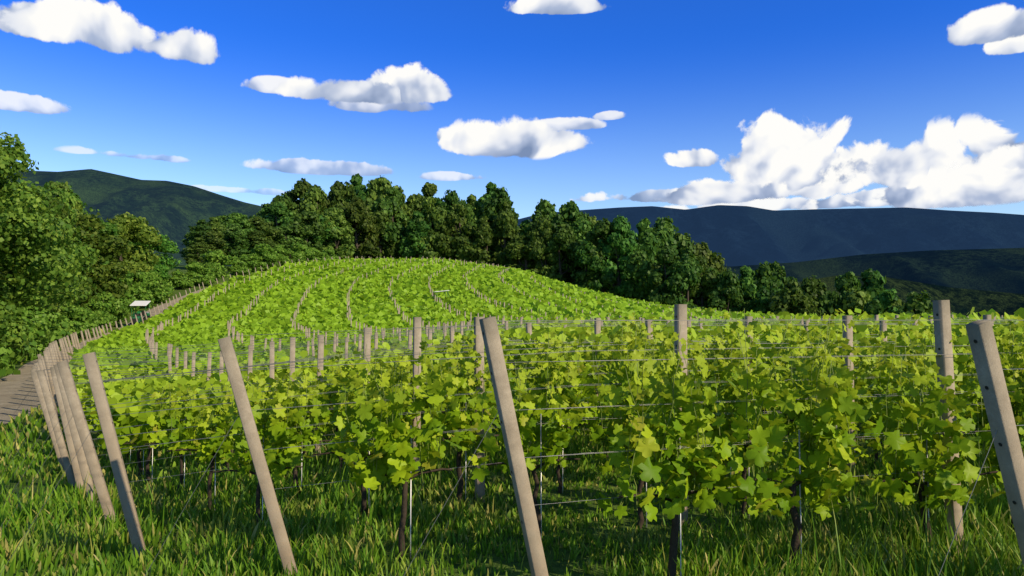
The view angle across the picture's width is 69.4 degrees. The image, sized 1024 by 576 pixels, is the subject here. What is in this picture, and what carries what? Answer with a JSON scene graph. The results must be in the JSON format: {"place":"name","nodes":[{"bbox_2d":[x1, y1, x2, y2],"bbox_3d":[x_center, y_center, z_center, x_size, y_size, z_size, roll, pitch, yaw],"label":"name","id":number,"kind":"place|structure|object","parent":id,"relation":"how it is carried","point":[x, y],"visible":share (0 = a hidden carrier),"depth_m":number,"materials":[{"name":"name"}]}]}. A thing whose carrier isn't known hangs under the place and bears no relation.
{"place":"outdoors","nodes":[
{"label":"outdoors","id":0,"kind":"place"},
{"bbox_2d":[0,90,67,113],"bbox_3d":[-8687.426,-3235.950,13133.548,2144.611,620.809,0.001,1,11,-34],"label":"cloud","id":1,"kind":"structure","parent":0,"point":[18,102],"depth_m":13170.36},
{"bbox_2d":[0,0,155,52],"bbox_3d":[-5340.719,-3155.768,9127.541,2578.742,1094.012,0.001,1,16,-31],"label":"cloud","id":2,"kind":"structure","parent":0,"point":[111,27],"depth_m":9106.11,"materials":[{"name":"white"}]},
{"bbox_2d":[0,283,222,423],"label":"track road","id":3,"kind":"structure","parent":0,"point":[15,390],"depth_m":29.04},
{"bbox_2d":[60,147,187,161],"bbox_3d":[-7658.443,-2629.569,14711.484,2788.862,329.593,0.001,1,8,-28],"label":"cloud","id":4,"kind":"structure","parent":0,"point":[79,150],"depth_m":14757.64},
{"bbox_2d":[7,169,261,265],"bbox_3d":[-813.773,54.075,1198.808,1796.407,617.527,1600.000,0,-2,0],"label":"hill","id":5,"kind":"structure","parent":0,"point":[173,211],"depth_m":1403.92,"materials":[{"name":"plant"}]},
{"bbox_2d":[142,29,217,64],"bbox_3d":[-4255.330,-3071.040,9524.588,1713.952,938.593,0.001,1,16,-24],"label":"cloud","id":6,"kind":"structure","parent":0,"point":[199,47],"depth_m":9532.22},
{"bbox_2d":[241,75,288,93],"bbox_3d":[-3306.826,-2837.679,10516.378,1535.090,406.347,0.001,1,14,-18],"label":"cloud","id":7,"kind":"structure","parent":0,"point":[267,84],"depth_m":10450.05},
{"bbox_2d":[244,158,391,175],"bbox_3d":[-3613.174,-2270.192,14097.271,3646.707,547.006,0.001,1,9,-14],"label":"cloud","id":8,"kind":"structure","parent":0,"point":[303,166],"depth_m":14082.86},
{"bbox_2d":[274,76,401,104],"bbox_3d":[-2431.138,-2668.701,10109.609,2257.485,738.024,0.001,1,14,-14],"label":"cloud","id":9,"kind":"structure","parent":0,"point":[350,91],"depth_m":10128.35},
{"bbox_2d":[329,101,429,112],"bbox_3d":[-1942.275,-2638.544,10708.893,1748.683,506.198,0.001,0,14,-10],"label":"cloud","id":10,"kind":"structure","parent":0,"point":[372,107],"depth_m":10716.58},
{"bbox_2d":[366,62,450,102],"bbox_3d":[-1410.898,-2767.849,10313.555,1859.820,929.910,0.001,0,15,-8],"label":"cloud","id":11,"kind":"structure","parent":0,"point":[414,83],"depth_m":10302.77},
{"bbox_2d":[420,171,481,180],"bbox_3d":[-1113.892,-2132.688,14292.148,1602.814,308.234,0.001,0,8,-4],"label":"cloud","id":12,"kind":"structure","parent":0,"point":[447,176],"depth_m":14276.55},
{"bbox_2d":[0,265,1023,575],"bbox_3d":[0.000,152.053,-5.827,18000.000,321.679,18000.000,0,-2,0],"label":"ground","id":13,"kind":"structure","parent":0,"point":[556,563],"depth_m":6.73,"materials":[{"name":"green plant"}]},
{"bbox_2d":[0,342,20,375],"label":"bush","id":14,"kind":"object","parent":13,"relation":"on","point":[7,367],"visible":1,"depth_m":32.67,"materials":[{"name":"green plant"}]},
{"bbox_2d":[0,305,35,366],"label":"bush","id":15,"kind":"object","parent":13,"relation":"on","point":[25,350],"visible":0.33,"depth_m":38.10,"materials":[{"name":"green plant"}]},
{"bbox_2d":[17,316,55,359],"bbox_3d":[-31.628,2.622,45.002,5.528,3.972,6.700,-1,-2,15],"label":"bush","id":16,"kind":"object","parent":13,"relation":"on","point":[36,332],"visible":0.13,"depth_m":46.29,"materials":[{"name":"green plant"}]},
{"bbox_2d":[20,294,71,345],"bbox_3d":[-34.832,2.459,53.616,5.467,4.372,5.764,-2,-3,40],"label":"bush","id":17,"kind":"object","parent":13,"relation":"on","point":[58,329],"visible":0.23,"depth_m":53.82,"materials":[{"name":"green plant"}]},
{"bbox_2d":[0,132,101,353],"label":"tree","id":18,"kind":"object","parent":13,"relation":"on","point":[20,225],"visible":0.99,"depth_m":36.99,"materials":[{"name":"green plant"}]},
{"bbox_2d":[25,190,98,316],"bbox_3d":[-39.303,-1.824,61.245,8.383,12.743,8.888,0,-2,-11],"label":"tree","id":19,"kind":"object","parent":13,"relation":"on","point":[63,215],"visible":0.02,"depth_m":62.33,"materials":[{"name":"green plant"}]},
{"bbox_2d":[45,183,99,302],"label":"tree","id":20,"kind":"object","parent":13,"relation":"on","point":[64,196],"visible":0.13,"depth_m":68.08,"materials":[{"name":"green plant"}]},
{"bbox_2d":[51,302,102,337],"bbox_3d":[-36.374,2.576,60.400,3.939,3.473,4.818,-1,-2,22],"label":"bush","id":21,"kind":"object","parent":13,"relation":"on","point":[78,314],"visible":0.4,"depth_m":60.33,"materials":[{"name":"green plant"}]},
{"bbox_2d":[65,219,136,284],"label":"tree","id":22,"kind":"object","parent":13,"relation":"on","point":[110,228],"visible":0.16,"depth_m":78.41,"materials":[{"name":"green plant"}]},
{"bbox_2d":[72,212,133,306],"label":"tree","id":23,"kind":"object","parent":13,"relation":"on","point":[110,247],"visible":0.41,"depth_m":72.47,"materials":[{"name":"green plant"}]},
{"bbox_2d":[87,298,118,329],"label":"bush","id":24,"kind":"object","parent":13,"relation":"on","point":[100,308],"visible":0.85,"depth_m":66.17,"materials":[{"name":"green plant"}]},
{"bbox_2d":[83,291,132,321],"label":"bush","id":25,"kind":"object","parent":13,"relation":"on","point":[120,311],"visible":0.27,"depth_m":69.87,"materials":[{"name":"green plant"}]},
{"bbox_2d":[105,212,161,281],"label":"tree","id":26,"kind":"object","parent":13,"relation":"on","point":[131,228],"visible":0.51,"depth_m":83.69,"materials":[{"name":"green plant"}]},
{"bbox_2d":[113,276,156,307],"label":"bush","id":27,"kind":"object","parent":13,"relation":"on","point":[142,294],"visible":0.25,"depth_m":77.89,"materials":[{"name":"green plant"}]},
{"bbox_2d":[127,270,173,303],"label":"bush","id":28,"kind":"object","parent":13,"relation":"on","point":[151,281],"visible":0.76,"depth_m":81.33,"materials":[{"name":"green plant"}]},
{"bbox_2d":[124,234,180,280],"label":"tree","id":29,"kind":"object","parent":13,"relation":"on","point":[162,268],"visible":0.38,"depth_m":90.37,"materials":[{"name":"green plant"}]},
{"bbox_2d":[182,237,208,263],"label":"tree","id":30,"kind":"object","parent":13,"relation":"on","point":[196,250],"visible":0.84,"depth_m":109.06,"materials":[{"name":"green plant"}]},
{"bbox_2d":[183,219,210,254],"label":"tree","id":31,"kind":"object","parent":13,"relation":"on","point":[200,228],"visible":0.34,"depth_m":118.18,"materials":[{"name":"green plant"}]},
{"bbox_2d":[181,261,216,285],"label":"bush","id":32,"kind":"object","parent":13,"relation":"on","point":[194,268],"visible":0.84,"depth_m":93.54,"materials":[{"name":"green plant"}]},
{"bbox_2d":[201,230,227,262],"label":"tree","id":33,"kind":"object","parent":13,"relation":"on","point":[213,239],"visible":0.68,"depth_m":112.00,"materials":[{"name":"green plant"}]},
{"bbox_2d":[200,249,237,277],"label":"bush","id":34,"kind":"object","parent":13,"relation":"on","point":[215,256],"visible":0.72,"depth_m":100.77,"materials":[{"name":"green plant"}]},
{"bbox_2d":[221,223,249,256],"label":"tree","id":35,"kind":"object","parent":13,"relation":"on","point":[235,233],"visible":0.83,"depth_m":119.08,"materials":[{"name":"green plant"}]},
{"bbox_2d":[221,212,255,256],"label":"tree","id":36,"kind":"object","parent":13,"relation":"on","point":[242,221],"visible":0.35,"depth_m":126.56,"materials":[{"name":"green plant"}]},
{"bbox_2d":[249,243,282,270],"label":"bush","id":37,"kind":"object","parent":13,"relation":"on","point":[267,254],"visible":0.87,"depth_m":110.30,"materials":[{"name":"green plant"}]},
{"bbox_2d":[247,216,286,246],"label":"tree","id":38,"kind":"object","parent":13,"relation":"on","point":[266,227],"visible":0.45,"depth_m":131.75,"materials":[{"name":"green plant"}]},
{"bbox_2d":[251,193,300,217],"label":"tree","id":39,"kind":"object","parent":13,"relation":"on","point":[285,198],"visible":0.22,"depth_m":149.22,"materials":[{"name":"green plant"}]},
{"bbox_2d":[264,202,295,234],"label":"tree","id":40,"kind":"object","parent":13,"relation":"on","point":[283,216],"visible":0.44,"depth_m":142.51,"materials":[{"name":"green plant"}]},
{"bbox_2d":[273,225,305,249],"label":"tree","id":41,"kind":"object","parent":13,"relation":"on","point":[286,237],"visible":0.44,"depth_m":134.98,"materials":[{"name":"green plant"}]},
{"bbox_2d":[284,178,324,214],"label":"tree","id":42,"kind":"object","parent":13,"relation":"on","point":[301,186],"visible":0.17,"depth_m":155.06,"materials":[{"name":"green plant"}]},
{"bbox_2d":[288,209,326,256],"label":"tree","id":43,"kind":"object","parent":13,"relation":"on","point":[308,228],"visible":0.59,"depth_m":138.08,"materials":[{"name":"green plant"}]},
{"bbox_2d":[296,185,326,244],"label":"tree","id":44,"kind":"object","parent":13,"relation":"on","point":[313,197],"visible":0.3,"depth_m":151.69,"materials":[{"name":"green plant"}]},
{"bbox_2d":[322,207,355,258],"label":"tree","id":45,"kind":"object","parent":13,"relation":"on","point":[342,244],"visible":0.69,"depth_m":145.28,"materials":[{"name":"green plant"}]},
{"bbox_2d":[327,181,355,248],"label":"tree","id":46,"kind":"object","parent":13,"relation":"on","point":[338,193],"visible":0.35,"depth_m":159.65,"materials":[{"name":"green plant"}]},
{"bbox_2d":[344,173,368,234],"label":"tree","id":47,"kind":"object","parent":13,"relation":"on","point":[360,189],"visible":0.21,"depth_m":171.91,"materials":[{"name":"green plant"}]},
{"bbox_2d":[344,196,380,258],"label":"tree","id":48,"kind":"object","parent":13,"relation":"on","point":[360,215],"visible":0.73,"depth_m":155.08,"materials":[{"name":"green plant"}]},
{"bbox_2d":[362,175,391,258],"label":"tree","id":49,"kind":"object","parent":13,"relation":"on","point":[378,187],"visible":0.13,"depth_m":170.04,"materials":[{"name":"green plant"}]},
{"bbox_2d":[369,203,398,258],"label":"tree","id":50,"kind":"object","parent":13,"relation":"on","point":[386,248],"visible":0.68,"depth_m":159.78,"materials":[{"name":"green plant"}]},
{"bbox_2d":[372,186,409,258],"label":"tree","id":51,"kind":"object","parent":13,"relation":"on","point":[398,228],"visible":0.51,"depth_m":161.87,"materials":[{"name":"green plant"}]},
{"bbox_2d":[393,193,431,226],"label":"tree","id":52,"kind":"object","parent":13,"relation":"on","point":[413,202],"visible":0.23,"depth_m":169.99,"materials":[{"name":"green plant"}]},
{"bbox_2d":[398,211,432,258],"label":"tree","id":53,"kind":"object","parent":13,"relation":"on","point":[409,242],"visible":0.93,"depth_m":158.22,"materials":[{"name":"green plant"}]},
{"bbox_2d":[414,196,448,259],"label":"tree","id":54,"kind":"object","parent":13,"relation":"on","point":[436,215],"visible":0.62,"depth_m":158.67,"materials":[{"name":"green plant"}]},
{"bbox_2d":[432,203,475,260],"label":"tree","id":55,"kind":"object","parent":13,"relation":"on","point":[455,225],"visible":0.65,"depth_m":158.63,"materials":[{"name":"green plant"}]},
{"bbox_2d":[439,190,473,236],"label":"tree","id":56,"kind":"object","parent":13,"relation":"on","point":[449,199],"visible":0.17,"depth_m":167.75,"materials":[{"name":"green plant"}]},
{"bbox_2d":[468,215,498,265],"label":"tree","id":57,"kind":"object","parent":13,"relation":"on","point":[485,233],"visible":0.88,"depth_m":156.35,"materials":[{"name":"green plant"}]},
{"bbox_2d":[475,186,522,263],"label":"tree","id":58,"kind":"object","parent":13,"relation":"on","point":[491,208],"visible":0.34,"depth_m":163.02,"materials":[{"name":"green plant"}]},
{"bbox_2d":[491,201,519,265],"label":"tree","id":59,"kind":"object","parent":13,"relation":"on","point":[505,223],"visible":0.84,"depth_m":156.82,"materials":[{"name":"green plant"}]},
{"bbox_2d":[503,235,539,273],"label":"tree","id":60,"kind":"object","parent":13,"relation":"on","point":[517,254],"visible":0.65,"depth_m":150.88,"materials":[{"name":"green plant"}]},
{"bbox_2d":[31,256,1023,575],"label":"trellis posts","id":61,"kind":"object","parent":13,"relation":"on","point":[985,358],"visible":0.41,"depth_m":6.55,"materials":[{"name":"wood"}]},
{"bbox_2d":[0,318,1023,575],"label":"trellis wires","id":62,"kind":"object","parent":61,"relation":"attached to","point":[406,348],"visible":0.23,"depth_m":8.12,"materials":[{"name":"metal"}]},
{"bbox_2d":[519,198,566,279],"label":"tree","id":63,"kind":"object","parent":13,"relation":"on","point":[544,207],"visible":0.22,"depth_m":165.93,"materials":[{"name":"green plant"}]},
{"bbox_2d":[67,257,1023,375],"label":"vine leaves","id":64,"kind":"object","parent":13,"relation":"on","point":[323,308],"visible":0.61,"depth_m":70.08,"materials":[{"name":"plant"}]},
{"bbox_2d":[527,219,563,278],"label":"tree","id":65,"kind":"object","parent":13,"relation":"on","point":[546,263],"visible":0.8,"depth_m":148.56,"materials":[{"name":"green plant"}]},
{"bbox_2d":[71,307,1023,453],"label":"vine leaves","id":66,"kind":"object","parent":13,"relation":"on","point":[117,391],"visible":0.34,"depth_m":12.78,"materials":[{"name":"green plant"}]},
{"bbox_2d":[97,308,1023,575],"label":"grapevines","id":67,"kind":"object","parent":13,"relation":"on","point":[796,543],"visible":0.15,"depth_m":6.17,"materials":[{"name":"plant"}]},
{"bbox_2d":[537,223,584,284],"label":"tree","id":68,"kind":"object","parent":13,"relation":"on","point":[563,238],"visible":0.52,"depth_m":147.28,"materials":[{"name":"green plant"}]},
{"bbox_2d":[547,200,593,281],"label":"tree","id":69,"kind":"object","parent":13,"relation":"on","point":[570,212],"visible":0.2,"depth_m":155.45,"materials":[{"name":"green plant"}]},
{"bbox_2d":[563,217,593,289],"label":"tree","id":70,"kind":"object","parent":13,"relation":"on","point":[581,226],"visible":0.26,"depth_m":152.06,"materials":[{"name":"green plant"}]},
{"bbox_2d":[148,307,1023,521],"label":"vine leaves","id":71,"kind":"object","parent":13,"relation":"on","point":[396,454],"visible":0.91,"depth_m":5.82,"materials":[{"name":"green plant"}]},
{"bbox_2d":[572,240,606,291],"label":"tree","id":72,"kind":"object","parent":13,"relation":"on","point":[593,264],"visible":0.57,"depth_m":140.28,"materials":[{"name":"green plant"}]},
{"bbox_2d":[571,217,623,295],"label":"tree","id":73,"kind":"object","parent":13,"relation":"on","point":[602,229],"visible":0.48,"depth_m":141.24,"materials":[{"name":"green plant"}]},
{"bbox_2d":[598,214,638,298],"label":"tree","id":74,"kind":"object","parent":13,"relation":"on","point":[622,237],"visible":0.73,"depth_m":140.03,"materials":[{"name":"green plant"}]},
{"bbox_2d":[623,249,651,301],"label":"tree","id":75,"kind":"object","parent":13,"relation":"on","point":[640,265],"visible":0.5,"depth_m":134.80,"materials":[{"name":"green plant"}]},
{"bbox_2d":[635,218,665,264],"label":"tree","id":76,"kind":"object","parent":13,"relation":"on","point":[649,243],"visible":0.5,"depth_m":144.59,"materials":[{"name":"green plant"}]},
{"bbox_2d":[649,216,680,261],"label":"tree","id":77,"kind":"object","parent":13,"relation":"on","point":[664,228],"visible":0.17,"depth_m":149.52,"materials":[{"name":"green plant"}]},
{"bbox_2d":[640,245,690,304],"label":"tree","id":78,"kind":"object","parent":13,"relation":"on","point":[668,258],"visible":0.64,"depth_m":130.46,"materials":[{"name":"green plant"}]},
{"bbox_2d":[663,253,703,308],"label":"tree","id":79,"kind":"object","parent":13,"relation":"on","point":[689,267],"visible":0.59,"depth_m":128.42,"materials":[{"name":"green plant"}]},
{"bbox_2d":[675,232,706,264],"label":"tree","id":80,"kind":"object","parent":13,"relation":"on","point":[684,244],"visible":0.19,"depth_m":146.92,"materials":[{"name":"green plant"}]},
{"bbox_2d":[685,256,718,309],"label":"tree","id":81,"kind":"object","parent":13,"relation":"on","point":[700,293],"visible":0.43,"depth_m":130.40,"materials":[{"name":"green plant"}]},
{"bbox_2d":[691,242,734,273],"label":"tree","id":82,"kind":"object","parent":13,"relation":"on","point":[714,260],"visible":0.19,"depth_m":144.93,"materials":[{"name":"green plant"}]},
{"bbox_2d":[705,269,743,312],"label":"tree","id":83,"kind":"object","parent":13,"relation":"on","point":[726,295],"visible":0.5,"depth_m":126.63,"materials":[{"name":"green plant"}]},
{"bbox_2d":[738,265,757,306],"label":"tree","id":84,"kind":"object","parent":13,"relation":"on","point":[749,287],"visible":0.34,"depth_m":132.07,"materials":[{"name":"green plant"}]},
{"bbox_2d":[747,286,780,313],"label":"tree","id":85,"kind":"object","parent":13,"relation":"on","point":[761,298],"visible":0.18,"depth_m":123.43,"materials":[{"name":"green plant"}]},
{"bbox_2d":[753,261,797,288],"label":"tree","id":86,"kind":"object","parent":13,"relation":"on","point":[772,269],"visible":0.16,"depth_m":136.53,"materials":[{"name":"green plant"}]},
{"bbox_2d":[758,281,814,315],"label":"tree","id":87,"kind":"object","parent":13,"relation":"on","point":[788,298],"visible":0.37,"depth_m":116.99,"materials":[{"name":"green plant"}]},
{"bbox_2d":[801,275,829,315],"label":"tree","id":88,"kind":"object","parent":13,"relation":"on","point":[814,287],"visible":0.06,"depth_m":123.27,"materials":[{"name":"green plant"}]},
{"bbox_2d":[817,290,855,315],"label":"tree","id":89,"kind":"object","parent":13,"relation":"on","point":[829,302],"visible":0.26,"depth_m":119.05,"materials":[{"name":"green plant"}]},
{"bbox_2d":[835,271,861,293],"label":"tree","id":90,"kind":"object","parent":13,"relation":"on","point":[846,281],"visible":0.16,"depth_m":128.41,"materials":[{"name":"green plant"}]},
{"bbox_2d":[839,286,871,315],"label":"tree","id":91,"kind":"object","parent":13,"relation":"on","point":[854,297],"visible":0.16,"depth_m":117.29,"materials":[{"name":"green plant"}]},
{"bbox_2d":[841,268,886,300],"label":"tree","id":92,"kind":"object","parent":13,"relation":"on","point":[874,281],"visible":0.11,"depth_m":122.09,"materials":[{"name":"green plant"}]},
{"bbox_2d":[873,288,902,315],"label":"tree","id":93,"kind":"object","parent":13,"relation":"on","point":[887,298],"visible":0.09,"depth_m":112.15,"materials":[{"name":"green plant"}]},
{"bbox_2d":[890,290,932,317],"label":"tree","id":94,"kind":"object","parent":13,"relation":"on","point":[917,303],"visible":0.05,"depth_m":109.06,"materials":[{"name":"green plant"}]},
{"bbox_2d":[0,0,1023,218],"label":"sky","id":95,"kind":"structure","parent":0,"point":[682,75],"materials":[{"name":"blue"}]},
{"bbox_2d":[438,117,586,158],"bbox_3d":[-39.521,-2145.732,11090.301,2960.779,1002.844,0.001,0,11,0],"label":"cloud","id":96,"kind":"structure","parent":0,"point":[534,139],"depth_m":11075.76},
{"bbox_2d":[509,0,605,14],"bbox_3d":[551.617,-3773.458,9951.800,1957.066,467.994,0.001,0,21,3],"label":"cloud","id":97,"kind":"structure","parent":0,"point":[554,7],"depth_m":9946.79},
{"bbox_2d":[540,117,605,129],"bbox_3d":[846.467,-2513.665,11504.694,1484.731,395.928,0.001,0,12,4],"label":"cloud","id":98,"kind":"structure","parent":0,"point":[572,123],"depth_m":11487.58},
{"bbox_2d":[570,188,677,201],"bbox_3d":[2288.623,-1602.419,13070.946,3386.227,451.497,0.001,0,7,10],"label":"cloud","id":99,"kind":"structure","parent":0,"point":[650,195],"depth_m":13069.57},
{"bbox_2d":[664,148,717,166],"bbox_3d":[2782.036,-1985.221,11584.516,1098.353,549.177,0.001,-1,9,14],"label":"cloud","id":100,"kind":"structure","parent":0,"point":[701,157],"depth_m":11568.31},
{"bbox_2d":[659,178,790,205],"bbox_3d":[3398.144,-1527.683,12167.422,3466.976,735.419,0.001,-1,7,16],"label":"cloud","id":101,"kind":"structure","parent":0,"point":[706,191],"depth_m":12149.03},
{"bbox_2d":[517,205,1023,266],"bbox_3d":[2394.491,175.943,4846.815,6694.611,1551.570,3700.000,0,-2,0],"label":"mountain ridge","id":102,"kind":"structure","parent":0,"point":[740,235],"depth_m":4921.38,"materials":[{"name":"blue"}]},
{"bbox_2d":[664,188,888,209],"bbox_3d":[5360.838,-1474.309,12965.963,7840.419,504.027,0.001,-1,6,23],"label":"cloud","id":103,"kind":"structure","parent":0,"point":[865,198],"depth_m":12922.29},
{"bbox_2d":[720,110,867,191],"bbox_3d":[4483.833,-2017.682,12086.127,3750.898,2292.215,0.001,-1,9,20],"label":"cloud","id":104,"kind":"structure","parent":0,"point":[791,154],"depth_m":12059.89,"materials":[{"name":"white"}]},
{"bbox_2d":[789,140,953,199],"bbox_3d":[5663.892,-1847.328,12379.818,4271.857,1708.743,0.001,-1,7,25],"label":"cloud","id":105,"kind":"structure","parent":0,"point":[910,165],"depth_m":12188.24,"materials":[{"name":"white"}]},
{"bbox_2d":[724,248,1023,293],"bbox_3d":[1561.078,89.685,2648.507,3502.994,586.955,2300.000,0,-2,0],"label":"range","id":106,"kind":"structure","parent":0,"point":[999,270],"depth_m":2810.37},
{"bbox_2d":[793,164,1023,209],"bbox_3d":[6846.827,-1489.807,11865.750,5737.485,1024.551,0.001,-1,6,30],"label":"cloud","id":107,"kind":"structure","parent":0,"point":[971,185],"depth_m":11704.07,"materials":[{"name":"white"}]},
{"bbox_2d":[798,275,1023,317],"bbox_3d":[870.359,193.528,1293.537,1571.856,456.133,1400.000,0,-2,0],"label":"range","id":108,"kind":"structure","parent":0,"point":[963,301],"depth_m":1458.56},
{"bbox_2d":[919,115,1023,167],"bbox_3d":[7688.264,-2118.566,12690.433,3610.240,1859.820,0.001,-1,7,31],"label":"cloud","id":109,"kind":"structure","parent":0,"point":[978,136],"depth_m":12595.93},
{"bbox_2d":[948,3,1023,45],"bbox_3d":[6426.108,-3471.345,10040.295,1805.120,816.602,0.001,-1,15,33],"label":"cloud","id":110,"kind":"structure","parent":0,"point":[1000,22],"depth_m":9999.86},
{"bbox_2d":[963,145,1023,172],"bbox_3d":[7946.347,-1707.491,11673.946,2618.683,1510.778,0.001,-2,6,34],"label":"cloud","id":111,"kind":"structure","parent":0,"point":[1009,157],"depth_m":11709.21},
{"bbox_2d":[983,35,1023,54],"bbox_3d":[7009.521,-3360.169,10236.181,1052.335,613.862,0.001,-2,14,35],"label":"cloud","id":112,"kind":"structure","parent":0,"point":[1012,45],"depth_m":10313.38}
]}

